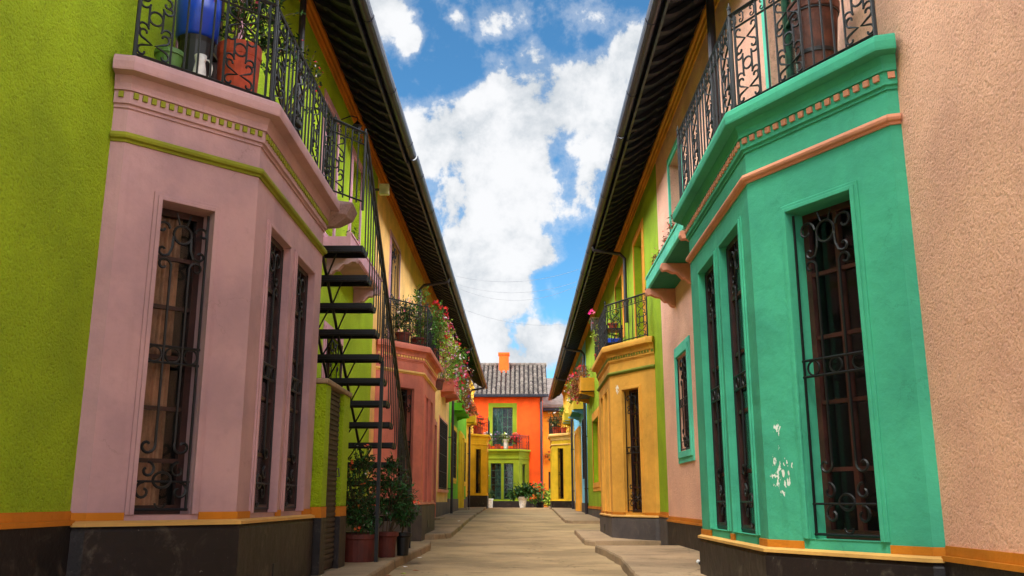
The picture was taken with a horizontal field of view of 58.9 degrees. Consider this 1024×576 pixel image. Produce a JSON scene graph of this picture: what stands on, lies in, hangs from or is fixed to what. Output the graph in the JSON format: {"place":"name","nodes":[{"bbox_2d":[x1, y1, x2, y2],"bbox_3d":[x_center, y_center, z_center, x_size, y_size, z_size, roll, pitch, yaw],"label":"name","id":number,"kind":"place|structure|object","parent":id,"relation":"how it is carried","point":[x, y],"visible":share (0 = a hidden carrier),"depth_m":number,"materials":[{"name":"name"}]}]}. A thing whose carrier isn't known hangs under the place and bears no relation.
{"place":"outdoors","nodes":[
{"label":"outdoors","id":0,"kind":"place"},
{"bbox_2d":[319,541,430,575],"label":"pavement","id":1,"kind":"structure","parent":0,"point":[383,566],"depth_m":9.86,"materials":[{"name":"concrete"}]},
{"bbox_2d":[310,378,352,575],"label":"garden door enclosure","id":2,"kind":"object","parent":1,"relation":"on","point":[330,461],"visible":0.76,"depth_m":9.04,"materials":[{"name":"paint"}]},
{"bbox_2d":[324,390,339,569],"bbox_3d":[-1.820,1.911,9.104,0.086,1.750,0.678,0,-13,1],"label":"door","id":3,"kind":"structure","parent":2,"relation":"in","point":[332,476],"depth_m":9.18,"materials":[{"name":"brown wood"}]},
{"bbox_2d":[345,443,382,561],"bbox_3d":[-1.781,2.466,10.473,0.672,1.325,0.732,0,-13,1],"label":"potted shrub","id":4,"kind":"object","parent":1,"relation":"on","point":[359,545],"visible":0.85,"depth_m":10.36,"materials":[{"name":"green plant"}]},
{"bbox_2d":[317,116,412,561],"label":"iron staircase","id":5,"kind":"structure","parent":1,"relation":"on","point":[346,214],"depth_m":10.39,"materials":[{"name":"black metal"}]},
{"bbox_2d":[370,451,419,557],"bbox_3d":[-1.472,2.671,11.258,0.678,1.284,0.800,0,-13,1],"label":"potted shrub","id":6,"kind":"object","parent":1,"relation":"on","point":[395,504],"visible":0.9,"depth_m":11.16,"materials":[{"name":"green plant"}]},
{"bbox_2d":[391,503,420,555],"bbox_3d":[-1.337,3.013,11.456,0.462,0.706,0.374,12,-18,-41],"label":"potted shrub","id":7,"kind":"object","parent":1,"relation":"on","point":[402,540],"visible":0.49,"depth_m":11.37,"materials":[{"name":"black plastic"}]},
{"bbox_2d":[425,513,476,539],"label":"pavement","id":8,"kind":"structure","parent":0,"point":[449,525],"depth_m":22.95,"materials":[{"name":"concrete"}]},
{"bbox_2d":[453,507,485,513],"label":"pavement","id":9,"kind":"structure","parent":0,"point":[478,510],"depth_m":38.80,"materials":[{"name":"concrete"}]},
{"bbox_2d":[388,507,627,575],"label":"lane","id":10,"kind":"structure","parent":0,"point":[543,541],"depth_m":14.23,"materials":[{"name":"concrete"}]},
{"bbox_2d":[447,335,485,512],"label":"row house","id":11,"kind":"structure","parent":10,"relation":"on","point":[461,416],"depth_m":39.13,"materials":[{"name":"green paint"}]},
{"bbox_2d":[450,426,456,483],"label":"window","id":12,"kind":"structure","parent":11,"relation":"in","point":[455,429],"depth_m":37.17,"materials":[{"name":"yellow wood"}]},
{"bbox_2d":[447,361,473,410],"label":"flowering shrub","id":13,"kind":"object","parent":11,"relation":"on","point":[469,392],"visible":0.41,"depth_m":33.29,"materials":[{"name":"green plant"}]},
{"bbox_2d":[458,431,464,507],"bbox_3d":[-2.256,8.111,40.339,0.176,3.360,1.720,0,-13,1],"label":"door","id":14,"kind":"structure","parent":11,"relation":"in","point":[461,441],"depth_m":39.75,"materials":[{"name":"yellow wood"}]},
{"bbox_2d":[464,439,465,485],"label":"window","id":15,"kind":"structure","parent":11,"relation":"in","point":[465,439],"depth_m":44.06,"materials":[{"name":"yellow wood"}]},
{"bbox_2d":[454,391,476,415],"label":"flowering shrub","id":16,"kind":"object","parent":11,"relation":"on","point":[472,410],"visible":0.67,"depth_m":36.84,"materials":[{"name":"green plant"}]},
{"bbox_2d":[466,375,490,508],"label":"row house","id":17,"kind":"structure","parent":10,"relation":"on","point":[477,447],"depth_m":46.91,"materials":[{"name":"yellow paint"}]},
{"bbox_2d":[474,448,481,492],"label":"window","id":18,"kind":"structure","parent":17,"relation":"in","point":[477,485],"depth_m":47.00,"materials":[{"name":"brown wood"}]},
{"bbox_2d":[472,415,485,433],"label":"potted plant","id":19,"kind":"object","parent":17,"relation":"on","point":[477,430],"visible":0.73,"depth_m":47.73,"materials":[{"name":"red plant"}]},
{"bbox_2d":[487,451,487,492],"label":"window","id":20,"kind":"structure","parent":17,"relation":"in","point":[487,451],"depth_m":48.05,"materials":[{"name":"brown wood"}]},
{"bbox_2d":[488,487,493,507],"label":"potted plant","id":21,"kind":"object","parent":10,"relation":"on","point":[490,500],"visible":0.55,"depth_m":52.98,"materials":[{"name":"green plant"}]},
{"bbox_2d":[471,352,548,507],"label":"end house","id":22,"kind":"structure","parent":10,"relation":"on","point":[509,400],"depth_m":55.59,"materials":[{"name":"orange paint"}]},
{"bbox_2d":[490,462,501,498],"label":"window","id":23,"kind":"structure","parent":22,"relation":"in","point":[495,467],"depth_m":54.13,"materials":[{"name":"glass"}]},
{"bbox_2d":[493,432,502,447],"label":"potted plant","id":24,"kind":"object","parent":22,"relation":"on","point":[498,445],"visible":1,"depth_m":54.60,"materials":[{"name":"green plant"}]},
{"bbox_2d":[488,403,516,445],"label":"balcony door","id":25,"kind":"structure","parent":22,"relation":"in","point":[502,420],"depth_m":55.81,"materials":[{"name":"green paint"}]},
{"bbox_2d":[501,432,509,447],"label":"potted plant","id":26,"kind":"object","parent":22,"relation":"on","point":[505,441],"visible":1,"depth_m":54.58,"materials":[{"name":"white plant"}]},
{"bbox_2d":[503,462,513,498],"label":"window","id":27,"kind":"structure","parent":22,"relation":"in","point":[508,467],"depth_m":54.13,"materials":[{"name":"grey glass"}]},
{"bbox_2d":[510,432,521,447],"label":"potted plant","id":28,"kind":"object","parent":22,"relation":"on","point":[516,444],"visible":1,"depth_m":54.61,"materials":[{"name":"red plant"}]},
{"bbox_2d":[522,463,525,486],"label":"window","id":29,"kind":"structure","parent":22,"relation":"in","point":[522,463],"depth_m":54.54,"materials":[{"name":"green wood"}]},
{"bbox_2d":[506,482,541,507],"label":"potted plant","id":30,"kind":"object","parent":10,"relation":"on","point":[525,491],"visible":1,"depth_m":52.10,"materials":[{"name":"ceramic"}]},
{"bbox_2d":[529,482,550,507],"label":"shrub","id":31,"kind":"object","parent":10,"relation":"on","point":[540,503],"visible":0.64,"depth_m":52.77,"materials":[{"name":"green plant"}]},
{"bbox_2d":[544,490,550,506],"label":"shrub","id":32,"kind":"object","parent":10,"relation":"on","point":[548,497],"visible":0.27,"depth_m":52.01,"materials":[{"name":"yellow plant"}]},
{"bbox_2d":[543,378,562,506],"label":"corner house","id":33,"kind":"structure","parent":10,"relation":"on","point":[556,403],"depth_m":59.72,"materials":[{"name":"paint"}]},
{"bbox_2d":[548,472,550,491],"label":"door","id":34,"kind":"structure","parent":33,"relation":"in","point":[548,472],"depth_m":59.33,"materials":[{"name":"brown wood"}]},
{"bbox_2d":[547,368,574,508],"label":"row house","id":35,"kind":"structure","parent":10,"relation":"on","point":[562,477],"depth_m":44.81,"materials":[{"name":"yellow paint"}]},
{"bbox_2d":[550,452,550,484],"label":"window","id":36,"kind":"structure","parent":35,"relation":"in","point":[550,452],"depth_m":46.88,"materials":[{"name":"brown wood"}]},
{"bbox_2d":[551,451,551,498],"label":"window","id":37,"kind":"structure","parent":35,"relation":"in","point":[551,451],"depth_m":45.44,"materials":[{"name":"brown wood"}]},
{"bbox_2d":[548,409,561,433],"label":"potted plant","id":38,"kind":"object","parent":35,"relation":"on","point":[556,424],"visible":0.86,"depth_m":45.68,"materials":[{"name":"green plant"}]},
{"bbox_2d":[557,447,564,498],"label":"window","id":39,"kind":"structure","parent":35,"relation":"in","point":[562,467],"depth_m":44.80,"materials":[{"name":"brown wood"}]},
{"bbox_2d":[559,405,566,432],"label":"potted plant","id":40,"kind":"object","parent":35,"relation":"on","point":[563,427],"visible":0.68,"depth_m":45.47,"materials":[{"name":"green plant"}]},
{"bbox_2d":[554,336,587,512],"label":"row house","id":41,"kind":"structure","parent":10,"relation":"on","point":[567,361],"depth_m":37.11,"materials":[{"name":"blue paint"}]},
{"bbox_2d":[574,426,581,510],"bbox_3d":[2.761,7.542,37.799,0.195,3.410,1.620,0,-13,1],"label":"door","id":42,"kind":"structure","parent":41,"relation":"in","point":[577,433],"depth_m":37.19,"materials":[{"name":"orange wood"}]},
{"bbox_2d":[582,416,584,482],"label":"window","id":43,"kind":"structure","parent":41,"relation":"in","point":[582,416],"depth_m":35.70,"materials":[{"name":"blue wood"}]},
{"bbox_2d":[370,0,649,377],"label":"sky","id":44,"kind":"structure","parent":0,"point":[512,109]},
{"bbox_2d":[548,506,599,523],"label":"pavement","id":45,"kind":"structure","parent":0,"point":[570,515],"depth_m":30.24,"materials":[{"name":"concrete"}]},
{"bbox_2d":[574,529,660,545],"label":"pavement","id":46,"kind":"structure","parent":0,"point":[591,537],"depth_m":16.36,"materials":[{"name":"concrete"}]},
{"bbox_2d":[595,545,705,575],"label":"pavement","id":47,"kind":"structure","parent":0,"point":[654,560],"depth_m":10.80,"materials":[{"name":"concrete"}]},
{"label":"ground","id":48,"kind":"structure","parent":0,"visible":0},
{"bbox_2d":[0,0,415,575],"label":"row house","id":49,"kind":"structure","parent":48,"relation":"on","point":[166,235],"depth_m":6.23,"materials":[{"name":"paint"}]},
{"bbox_2d":[154,46,183,66],"bbox_3d":[-2.497,-1.600,6.585,0.210,0.235,0.210,0,-13,1],"label":"plant pot","id":50,"kind":"object","parent":49,"relation":"on","point":[177,57],"visible":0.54,"depth_m":6.53,"materials":[{"name":"green ceramic"}]},
{"bbox_2d":[124,191,221,514],"bbox_3d":[-2.394,0.460,6.258,0.490,2.178,0.387,12,-18,-43],"label":"window","id":51,"kind":"structure","parent":49,"relation":"in","point":[158,445],"depth_m":6.26,"materials":[{"name":"wood"}]},
{"bbox_2d":[175,0,221,75],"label":"plastic barrel","id":52,"kind":"object","parent":49,"relation":"on","point":[194,26],"visible":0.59,"depth_m":6.89,"materials":[{"name":"blue plastic"}]},
{"bbox_2d":[193,53,212,76],"bbox_3d":[-2.284,-1.588,6.670,0.137,0.250,0.108,8,-15,-30],"label":"watering jug","id":53,"kind":"object","parent":49,"relation":"on","point":[202,65],"visible":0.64,"depth_m":6.65,"materials":[{"name":"white ceramic"}]},
{"bbox_2d":[175,1,244,78],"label":"balcony door","id":54,"kind":"structure","parent":49,"relation":"in","point":[214,63],"depth_m":8.79,"materials":[{"name":"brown wood"}]},
{"bbox_2d":[214,0,295,92],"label":"potted plant","id":55,"kind":"object","parent":49,"relation":"on","point":[238,66],"visible":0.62,"depth_m":7.07,"materials":[{"name":"red plant"}]},
{"bbox_2d":[249,219,291,512],"bbox_3d":[-2.010,0.635,7.135,0.282,2.238,0.710,0,-13,1],"label":"window","id":56,"kind":"structure","parent":49,"relation":"in","point":[274,252],"depth_m":7.29,"materials":[{"name":"wood"}]},
{"bbox_2d":[248,0,322,132],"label":"climbing plant","id":57,"kind":"object","parent":49,"relation":"on","point":[298,121],"visible":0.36,"depth_m":7.92,"materials":[{"name":"green plant"}]},
{"bbox_2d":[280,249,315,511],"bbox_3d":[-2.001,0.835,7.991,0.282,2.238,0.750,0,-13,1],"label":"window","id":58,"kind":"structure","parent":49,"relation":"in","point":[288,497],"depth_m":8.16,"materials":[{"name":"wood"}]},
{"bbox_2d":[289,86,328,115],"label":"climbing plant","id":59,"kind":"object","parent":49,"relation":"hanging from","point":[308,107],"visible":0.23,"depth_m":10.53,"materials":[{"name":"green plant"}]},
{"bbox_2d":[321,88,340,235],"bbox_3d":[-2.727,-1.651,13.101,0.227,2.156,1.100,0,-13,1],"label":"window","id":60,"kind":"structure","parent":49,"relation":"in","point":[327,98],"depth_m":13.35,"materials":[{"name":"paint"}]},
{"bbox_2d":[321,320,343,377],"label":"window","id":61,"kind":"structure","parent":49,"relation":"in","point":[326,326],"depth_m":13.23,"materials":[{"name":"pink wood"}]},
{"bbox_2d":[341,115,361,133],"bbox_3d":[-2.468,-2.516,13.968,0.338,0.309,0.147,0,-13,1],"label":"wall lantern","id":62,"kind":"object","parent":49,"relation":"attached to","point":[357,124],"depth_m":13.93,"materials":[{"name":"metal"}]},
{"bbox_2d":[348,145,362,243],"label":"window","id":63,"kind":"structure","parent":49,"relation":"in","point":[354,155],"depth_m":15.32,"materials":[{"name":"paint"}]},
{"bbox_2d":[375,184,389,195],"bbox_3d":[-2.438,-1.821,16.784,0.330,0.200,0.120,0,-13,1],"label":"floodlight","id":64,"kind":"object","parent":49,"relation":"attached to","point":[383,189],"visible":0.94,"depth_m":16.73,"materials":[{"name":"paint"}]},
{"bbox_2d":[367,135,474,540],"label":"row house","id":65,"kind":"structure","parent":48,"relation":"on","point":[415,253],"depth_m":19.01,"materials":[{"name":"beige paint"}]},
{"bbox_2d":[388,229,400,337],"bbox_3d":[-2.655,0.168,19.710,0.227,2.520,1.640,0,-13,1],"label":"balcony door","id":66,"kind":"structure","parent":65,"relation":"in","point":[392,256],"depth_m":19.92,"materials":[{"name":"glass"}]},
{"bbox_2d":[392,295,417,342],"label":"potted plant","id":67,"kind":"object","parent":65,"relation":"on","point":[405,314],"visible":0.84,"depth_m":18.01,"materials":[{"name":"green plant"}]},
{"bbox_2d":[395,384,415,500],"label":"window","id":68,"kind":"structure","parent":65,"relation":"in","point":[403,391],"depth_m":17.72,"materials":[{"name":"brown wood"}]},
{"bbox_2d":[407,284,433,345],"bbox_3d":[-1.891,0.589,18.756,0.678,1.402,0.660,0,-13,1],"label":"potted plant","id":69,"kind":"object","parent":65,"relation":"on","point":[413,339],"visible":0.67,"depth_m":18.68,"materials":[{"name":"green plant"}]},
{"bbox_2d":[413,304,438,344],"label":"potted plant","id":70,"kind":"object","parent":65,"relation":"on","point":[434,337],"visible":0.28,"depth_m":19.30,"materials":[{"name":"green plant"}]},
{"bbox_2d":[423,394,428,500],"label":"window","id":71,"kind":"structure","parent":65,"relation":"in","point":[425,394],"depth_m":18.44,"materials":[{"name":"brown wood"}]},
{"bbox_2d":[427,399,432,500],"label":"window","id":72,"kind":"structure","parent":65,"relation":"in","point":[430,401],"depth_m":19.33,"materials":[{"name":"brown wood"}]},
{"bbox_2d":[414,316,453,353],"bbox_3d":[-2.000,1.469,23.651,0.988,1.685,3.503,0,-13,1],"label":"flowering shrub","id":73,"kind":"object","parent":65,"relation":"on","point":[444,346],"visible":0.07,"depth_m":23.77,"materials":[{"name":"green plant"}]},
{"bbox_2d":[433,419,436,516],"bbox_3d":[-2.421,5.495,27.652,0.119,3.070,1.540,0,-13,1],"label":"door","id":74,"kind":"structure","parent":65,"relation":"in","point":[435,445],"depth_m":28.24,"materials":[{"name":"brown wood"}]},
{"bbox_2d":[426,300,451,355],"bbox_3d":[-1.675,0.904,20.043,0.692,1.376,0.889,0,-13,1],"label":"potted plant","id":75,"kind":"object","parent":65,"relation":"on","point":[439,318],"visible":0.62,"depth_m":20.05,"materials":[{"name":"green plant"}]},
{"bbox_2d":[437,415,448,492],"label":"window","id":76,"kind":"structure","parent":65,"relation":"in","point":[443,425],"depth_m":31.50,"materials":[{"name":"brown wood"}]},
{"bbox_2d":[437,317,454,356],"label":"potted plant","id":77,"kind":"object","parent":65,"relation":"on","point":[445,341],"visible":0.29,"depth_m":20.91,"materials":[{"name":"green plant"}]},
{"bbox_2d":[436,327,464,389],"bbox_3d":[-1.985,2.203,27.585,0.948,2.050,4.198,-1,-13,5],"label":"flowering shrub","id":78,"kind":"object","parent":65,"relation":"on","point":[439,380],"visible":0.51,"depth_m":27.27,"materials":[{"name":"green plant"}]},
{"bbox_2d":[440,343,469,398],"bbox_3d":[-2.013,2.921,31.550,1.148,1.822,3.209,0,-13,1],"label":"flowering shrub","id":79,"kind":"object","parent":65,"relation":"on","point":[461,384],"visible":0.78,"depth_m":31.06,"materials":[{"name":"green plant"}]},
{"bbox_2d":[457,269,578,281],"bbox_3d":[0.124,-0.318,24.467,3.365,0.308,0.006,-1,-13,6],"label":"overhead cable","id":80,"kind":"object","parent":65,"relation":"attached to","point":[515,281],"visible":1,"depth_m":24.43,"materials":[{"name":"rubber"}]},
{"bbox_2d":[562,112,668,544],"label":"row house","id":81,"kind":"structure","parent":48,"relation":"on","point":[621,389],"depth_m":17.51,"materials":[{"name":"paint"}]},
{"bbox_2d":[564,377,575,404],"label":"flowering shrub","id":82,"kind":"object","parent":81,"relation":"on","point":[569,386],"visible":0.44,"depth_m":32.98,"materials":[{"name":"green plant"}]},
{"bbox_2d":[566,364,590,403],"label":"flowering shrub","id":83,"kind":"object","parent":81,"relation":"on","point":[573,389],"visible":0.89,"depth_m":31.31,"materials":[{"name":"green plant"}]},
{"bbox_2d":[588,309,595,358],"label":"trailing plant","id":84,"kind":"object","parent":81,"relation":"on","point":[591,310],"visible":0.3,"depth_m":20.68,"materials":[{"name":"pink plant"}]},
{"bbox_2d":[590,318,598,331],"bbox_3d":[2.553,1.112,27.444,0.380,0.350,0.480,0,-13,1],"label":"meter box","id":85,"kind":"object","parent":81,"relation":"attached to","point":[596,321],"visible":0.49,"depth_m":27.27,"materials":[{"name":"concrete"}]},
{"bbox_2d":[592,406,600,491],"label":"window","id":86,"kind":"structure","parent":81,"relation":"in","point":[596,486],"depth_m":29.54,"materials":[{"name":"gold wood"}]},
{"bbox_2d":[590,324,608,345],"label":"potted plant","id":87,"kind":"object","parent":81,"relation":"on","point":[595,337],"visible":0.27,"depth_m":19.75,"materials":[{"name":"green plant"}]},
{"bbox_2d":[600,395,606,510],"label":"window","id":88,"kind":"structure","parent":81,"relation":"in","point":[602,397],"depth_m":18.98,"materials":[{"name":"yellow wood"}]},
{"bbox_2d":[604,389,610,511],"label":"window","id":89,"kind":"structure","parent":81,"relation":"in","point":[606,392],"depth_m":18.02,"materials":[{"name":"yellow wood"}]},
{"bbox_2d":[603,325,622,346],"bbox_3d":[2.011,0.979,18.006,0.350,0.420,0.450,0,-13,1],"label":"plant shelf","id":90,"kind":"object","parent":81,"relation":"on","point":[609,339],"visible":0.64,"depth_m":17.82,"materials":[{"name":"metal"}]},
{"bbox_2d":[606,310,618,327],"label":"potted plant","id":91,"kind":"object","parent":90,"relation":"on","point":[609,323],"visible":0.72,"depth_m":17.99,"materials":[{"name":"green plant"}]},
{"bbox_2d":[614,263,623,337],"bbox_3d":[2.768,0.486,22.556,0.227,1.760,1.960,0,-13,1],"label":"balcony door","id":92,"kind":"structure","parent":81,"relation":"in","point":[620,274],"depth_m":21.91,"materials":[{"name":"orange wood"}]},
{"bbox_2d":[620,384,644,512],"bbox_3d":[2.391,3.011,16.954,0.387,2.348,0.630,7,-15,-28],"label":"window","id":93,"kind":"structure","parent":81,"relation":"in","point":[636,434],"depth_m":17.01,"materials":[{"name":"brown wood"}]},
{"bbox_2d":[632,218,646,338],"bbox_3d":[2.728,-0.020,18.772,0.227,2.468,1.720,0,-13,1],"label":"balcony door","id":94,"kind":"structure","parent":81,"relation":"in","point":[640,228],"depth_m":18.81,"materials":[{"name":"orange wood"}]},
{"bbox_2d":[616,0,1023,575],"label":"row house","id":95,"kind":"structure","parent":48,"relation":"on","point":[834,278],"depth_m":6.16,"materials":[{"name":"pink paint"}]},
{"bbox_2d":[651,244,662,264],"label":"ledge plant","id":96,"kind":"object","parent":95,"relation":"on","point":[655,257],"visible":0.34,"depth_m":14.14,"materials":[{"name":"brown plant"}]},
{"bbox_2d":[661,221,671,242],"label":"ledge plant","id":97,"kind":"object","parent":95,"relation":"on","point":[665,238],"visible":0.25,"depth_m":12.85,"materials":[{"name":"brown plant"}]},
{"bbox_2d":[667,136,682,232],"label":"window","id":98,"kind":"structure","parent":95,"relation":"in","point":[674,148],"depth_m":14.81,"materials":[{"name":"glass"}]},
{"bbox_2d":[674,335,694,463],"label":"window","id":99,"kind":"structure","parent":95,"relation":"in","point":[688,455],"depth_m":13.60,"materials":[{"name":"teal wood"}]},
{"bbox_2d":[697,248,731,531],"bbox_3d":[1.929,0.924,8.134,0.282,2.449,0.790,0,-13,1],"label":"window","id":100,"kind":"structure","parent":95,"relation":"in","point":[723,511],"depth_m":8.30,"materials":[{"name":"teal wood"}]},
{"bbox_2d":[718,216,760,535],"bbox_3d":[1.920,0.712,7.228,0.282,2.449,0.790,0,-13,1],"label":"window","id":101,"kind":"structure","parent":95,"relation":"in","point":[744,420],"depth_m":7.41,"materials":[{"name":"wood"}]},
{"bbox_2d":[760,0,797,88],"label":"balcony door","id":102,"kind":"structure","parent":95,"relation":"in","point":[790,54],"depth_m":8.95,"materials":[{"name":"green paint"}]},
{"bbox_2d":[780,180,890,542],"bbox_3d":[2.275,0.508,6.135,0.387,2.348,0.680,7,-15,-29],"label":"window","id":103,"kind":"structure","parent":95,"relation":"in","point":[850,443],"depth_m":6.23,"materials":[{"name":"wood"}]},
{"bbox_3d":[2.229,-1.472,6.576,0.330,0.030,0.220,0,-13,1],"label":"tray","id":104,"kind":"object","parent":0,"visible":0},
{"bbox_2d":[786,0,839,69],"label":"wooden barrel","id":105,"kind":"object","parent":104,"relation":"on","point":[827,29],"visible":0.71,"depth_m":6.58,"materials":[{"name":"brown wood"}]}
]}

